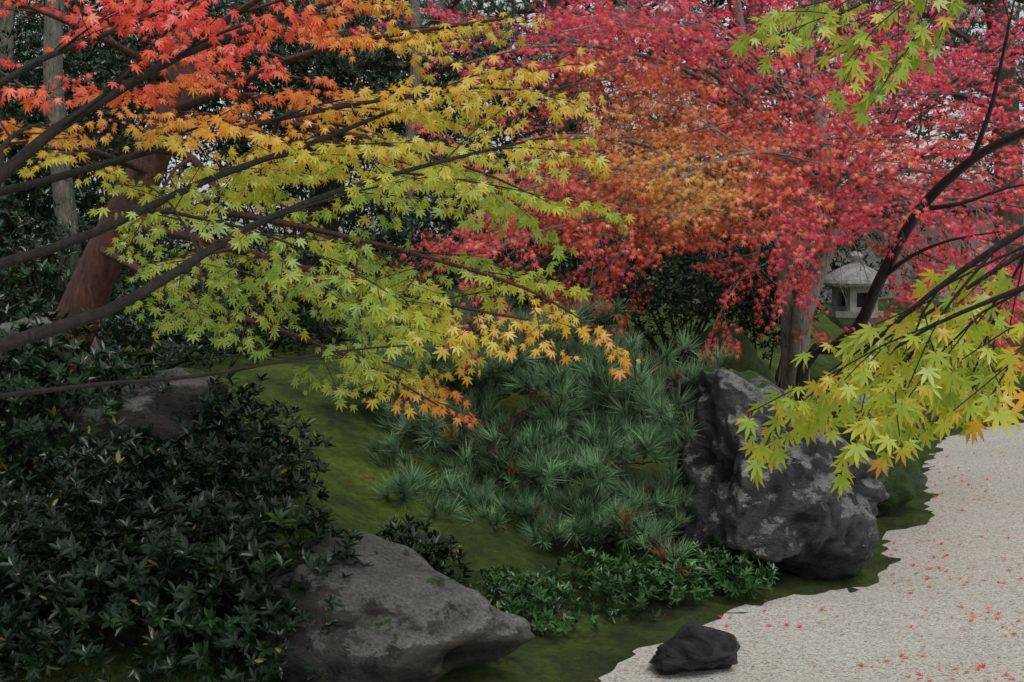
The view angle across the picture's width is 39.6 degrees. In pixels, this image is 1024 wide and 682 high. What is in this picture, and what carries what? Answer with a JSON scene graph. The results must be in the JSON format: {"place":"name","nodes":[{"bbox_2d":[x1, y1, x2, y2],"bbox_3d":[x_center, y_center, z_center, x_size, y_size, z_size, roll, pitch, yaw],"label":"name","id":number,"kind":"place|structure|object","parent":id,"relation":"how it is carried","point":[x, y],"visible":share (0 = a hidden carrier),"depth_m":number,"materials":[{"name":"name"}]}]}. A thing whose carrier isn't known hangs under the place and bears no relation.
{"place":"outdoors","nodes":[
{"label":"outdoors","id":0,"kind":"place"},
{"bbox_2d":[0,245,1023,681],"bbox_3d":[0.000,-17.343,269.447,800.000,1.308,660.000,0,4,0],"label":"ground moss","id":1,"kind":"object","parent":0,"point":[586,653],"visible":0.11,"depth_m":8.48,"materials":[{"name":"green plant"}]},
{"bbox_2d":[0,2,39,50],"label":"pine","id":2,"kind":"object","parent":1,"relation":"on","point":[21,22],"visible":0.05,"depth_m":17.29,"materials":[{"name":"green plant"}]},
{"bbox_2d":[0,312,122,401],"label":"rock","id":3,"kind":"object","parent":1,"relation":"on","point":[7,326],"visible":0.04,"depth_m":8.59,"materials":[{"name":"grey stone"}]},
{"bbox_2d":[17,367,238,500],"bbox_3d":[-2.098,0.539,7.656,1.185,0.781,0.940,0,4,0],"label":"rock","id":4,"kind":"object","parent":1,"relation":"on","point":[159,410],"visible":0.24,"depth_m":7.34,"materials":[{"name":"grey stone"}]},
{"bbox_2d":[15,0,380,339],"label":"pine","id":5,"kind":"object","parent":1,"relation":"on","point":[116,151],"visible":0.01,"depth_m":18.82,"materials":[{"name":"green plant"}]},
{"bbox_2d":[0,0,421,321],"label":"tree trunks","id":6,"kind":"object","parent":1,"relation":"on","point":[55,85],"visible":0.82,"depth_m":10.94,"materials":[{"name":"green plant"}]},
{"bbox_2d":[0,298,473,681],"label":"shrub","id":7,"kind":"object","parent":1,"relation":"on","point":[239,574],"visible":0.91,"depth_m":6.40,"materials":[{"name":"green plant"}]},
{"bbox_2d":[0,0,612,397],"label":"maple tree","id":8,"kind":"object","parent":1,"relation":"on","point":[42,136],"visible":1,"depth_m":5.14,"materials":[{"name":"yellow plant"}]},
{"bbox_2d":[0,0,634,377],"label":"evergreen tree","id":9,"kind":"object","parent":1,"relation":"on","point":[24,217],"visible":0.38,"depth_m":12.42,"materials":[{"name":"green plant"}]},
{"bbox_2d":[0,0,640,430],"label":"yellow maple tree","id":10,"kind":"object","parent":1,"relation":"on","point":[106,256],"visible":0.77,"depth_m":6.30,"materials":[{"name":"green plant"}]},
{"bbox_2d":[13,0,646,337],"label":"pine","id":11,"kind":"object","parent":1,"relation":"on","point":[379,54],"visible":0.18,"depth_m":16.23,"materials":[{"name":"green plant"}]},
{"bbox_2d":[213,529,534,681],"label":"rock","id":12,"kind":"object","parent":1,"relation":"on","point":[405,614],"visible":0.79,"depth_m":6.31,"materials":[{"name":"grey stone"}]},
{"bbox_2d":[360,0,660,309],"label":"pine","id":13,"kind":"object","parent":1,"relation":"on","point":[553,4],"visible":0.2,"depth_m":20.60,"materials":[{"name":"green plant"}]},
{"bbox_2d":[0,0,1023,324],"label":"tree","id":14,"kind":"object","parent":1,"relation":"on","point":[754,214],"visible":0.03,"depth_m":24.88,"materials":[{"name":"green plant"}]},
{"bbox_2d":[322,262,741,580],"bbox_3d":[0.142,0.490,9.057,2.835,2.060,2.384,0,4,0],"label":"pine","id":15,"kind":"object","parent":1,"relation":"on","point":[511,444],"visible":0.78,"depth_m":8.78,"materials":[{"name":"green plant"}]},
{"bbox_2d":[463,537,779,658],"bbox_3d":[0.428,1.351,7.759,2.422,0.388,0.812,-3,5,-40],"label":"shrub","id":16,"kind":"object","parent":1,"relation":"on","point":[735,574],"visible":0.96,"depth_m":7.86,"materials":[{"name":"green plant"}]},
{"bbox_2d":[505,168,833,387],"bbox_3d":[1.504,-0.495,14.249,3.271,2.520,2.465,0,4,0],"label":"shrub","id":17,"kind":"object","parent":1,"relation":"on","point":[745,302],"visible":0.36,"depth_m":13.79,"materials":[{"name":"green plant"}]},
{"bbox_2d":[348,429,1023,681],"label":"fallen leaves","id":18,"kind":"object","parent":1,"relation":"on","point":[901,654],"visible":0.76,"depth_m":8.07,"materials":[{"name":"red plant"}]},
{"bbox_2d":[349,0,1023,405],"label":"maple tree","id":19,"kind":"object","parent":1,"relation":"on","point":[667,176],"depth_m":9.98,"materials":[{"name":"red plant"}]},
{"bbox_2d":[683,324,775,384],"bbox_3d":[1.717,0.447,11.302,1.016,1.138,1.079,0,4,0],"label":"mound rock","id":20,"kind":"object","parent":1,"relation":"on","point":[749,359],"visible":0.12,"depth_m":11.08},
{"bbox_2d":[659,365,889,580],"bbox_3d":[1.638,0.851,8.997,1.310,1.423,1.302,-2,5,-28],"label":"rock","id":21,"kind":"object","parent":1,"relation":"on","point":[797,517],"visible":0.77,"depth_m":8.53,"materials":[{"name":"grey stone"}]},
{"bbox_2d":[586,0,974,305],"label":"pine","id":22,"kind":"object","parent":1,"relation":"on","point":[746,21],"visible":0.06,"depth_m":23.81,"materials":[{"name":"green plant"}]},
{"bbox_2d":[555,183,1023,309],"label":"garden wall","id":23,"kind":"structure","parent":1,"relation":"on","point":[986,206],"depth_m":24.46,"materials":[{"name":"paint"}]},
{"bbox_2d":[599,423,1023,681],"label":"gravel path","id":24,"kind":"structure","parent":1,"relation":"on","point":[868,626],"depth_m":8.08,"materials":[{"name":"beige gravel"}]},
{"bbox_2d":[648,621,740,674],"bbox_3d":[0.897,1.511,6.979,0.457,0.279,0.412,0,4,0],"label":"rock","id":25,"kind":"object","parent":24,"relation":"on","point":[691,646],"visible":0.98,"depth_m":6.86,"materials":[{"name":"grey stone"}]},
{"bbox_2d":[823,251,888,407],"bbox_3d":[3.852,-0.122,16.008,0.746,1.777,0.746,-1,4,-20],"label":"stone lantern","id":26,"kind":"object","parent":1,"relation":"on","point":[855,295],"visible":0.5,"depth_m":15.80,"materials":[{"name":"grey stone"}]},
{"bbox_2d":[831,405,880,446],"bbox_3d":[2.662,0.879,12.076,0.952,0.710,0.746,0,4,0],"label":"mound rock","id":27,"kind":"object","parent":1,"relation":"on","point":[846,437],"visible":0.01,"depth_m":11.83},
{"bbox_2d":[764,0,1023,348],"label":"pine","id":28,"kind":"object","parent":1,"relation":"on","point":[1006,73],"visible":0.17,"depth_m":18.77,"materials":[{"name":"green plant"}]},
{"bbox_2d":[868,407,921,451],"bbox_3d":[3.514,0.947,13.403,0.690,0.661,0.532,0,4,0],"label":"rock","id":29,"kind":"object","parent":1,"relation":"on","point":[902,445],"visible":0.06,"depth_m":13.25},
{"bbox_2d":[865,446,927,516],"bbox_3d":[2.763,1.105,10.858,0.842,0.591,0.688,0,4,0],"label":"rock","id":30,"kind":"object","parent":1,"relation":"on","point":[902,484],"visible":0.42,"depth_m":10.59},
{"bbox_2d":[924,384,984,417],"bbox_3d":[5.219,0.728,16.737,0.802,0.474,0.561,0,4,0],"label":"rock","id":31,"kind":"object","parent":1,"relation":"on","point":[968,395],"depth_m":16.52,"materials":[{"name":"grey stone"}]},
{"bbox_2d":[930,0,1023,87],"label":"pine","id":32,"kind":"object","parent":1,"relation":"on","point":[962,42],"visible":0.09,"depth_m":23.08,"materials":[{"name":"green plant"}]},
{"bbox_2d":[976,388,1015,410],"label":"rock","id":33,"kind":"object","parent":1,"relation":"on","point":[1007,403],"visible":0.03,"depth_m":16.92,"materials":[{"name":"grey stone"}]},
{"bbox_2d":[14,0,1023,244],"label":"sky","id":34,"kind":"structure","parent":0,"point":[933,132],"materials":[{"name":"white"}]},
{"bbox_2d":[727,0,1023,496],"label":"maple tree","id":35,"kind":"object","parent":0,"point":[934,383],"visible":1,"depth_m":2.98,"materials":[{"name":"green plant"}]}
]}

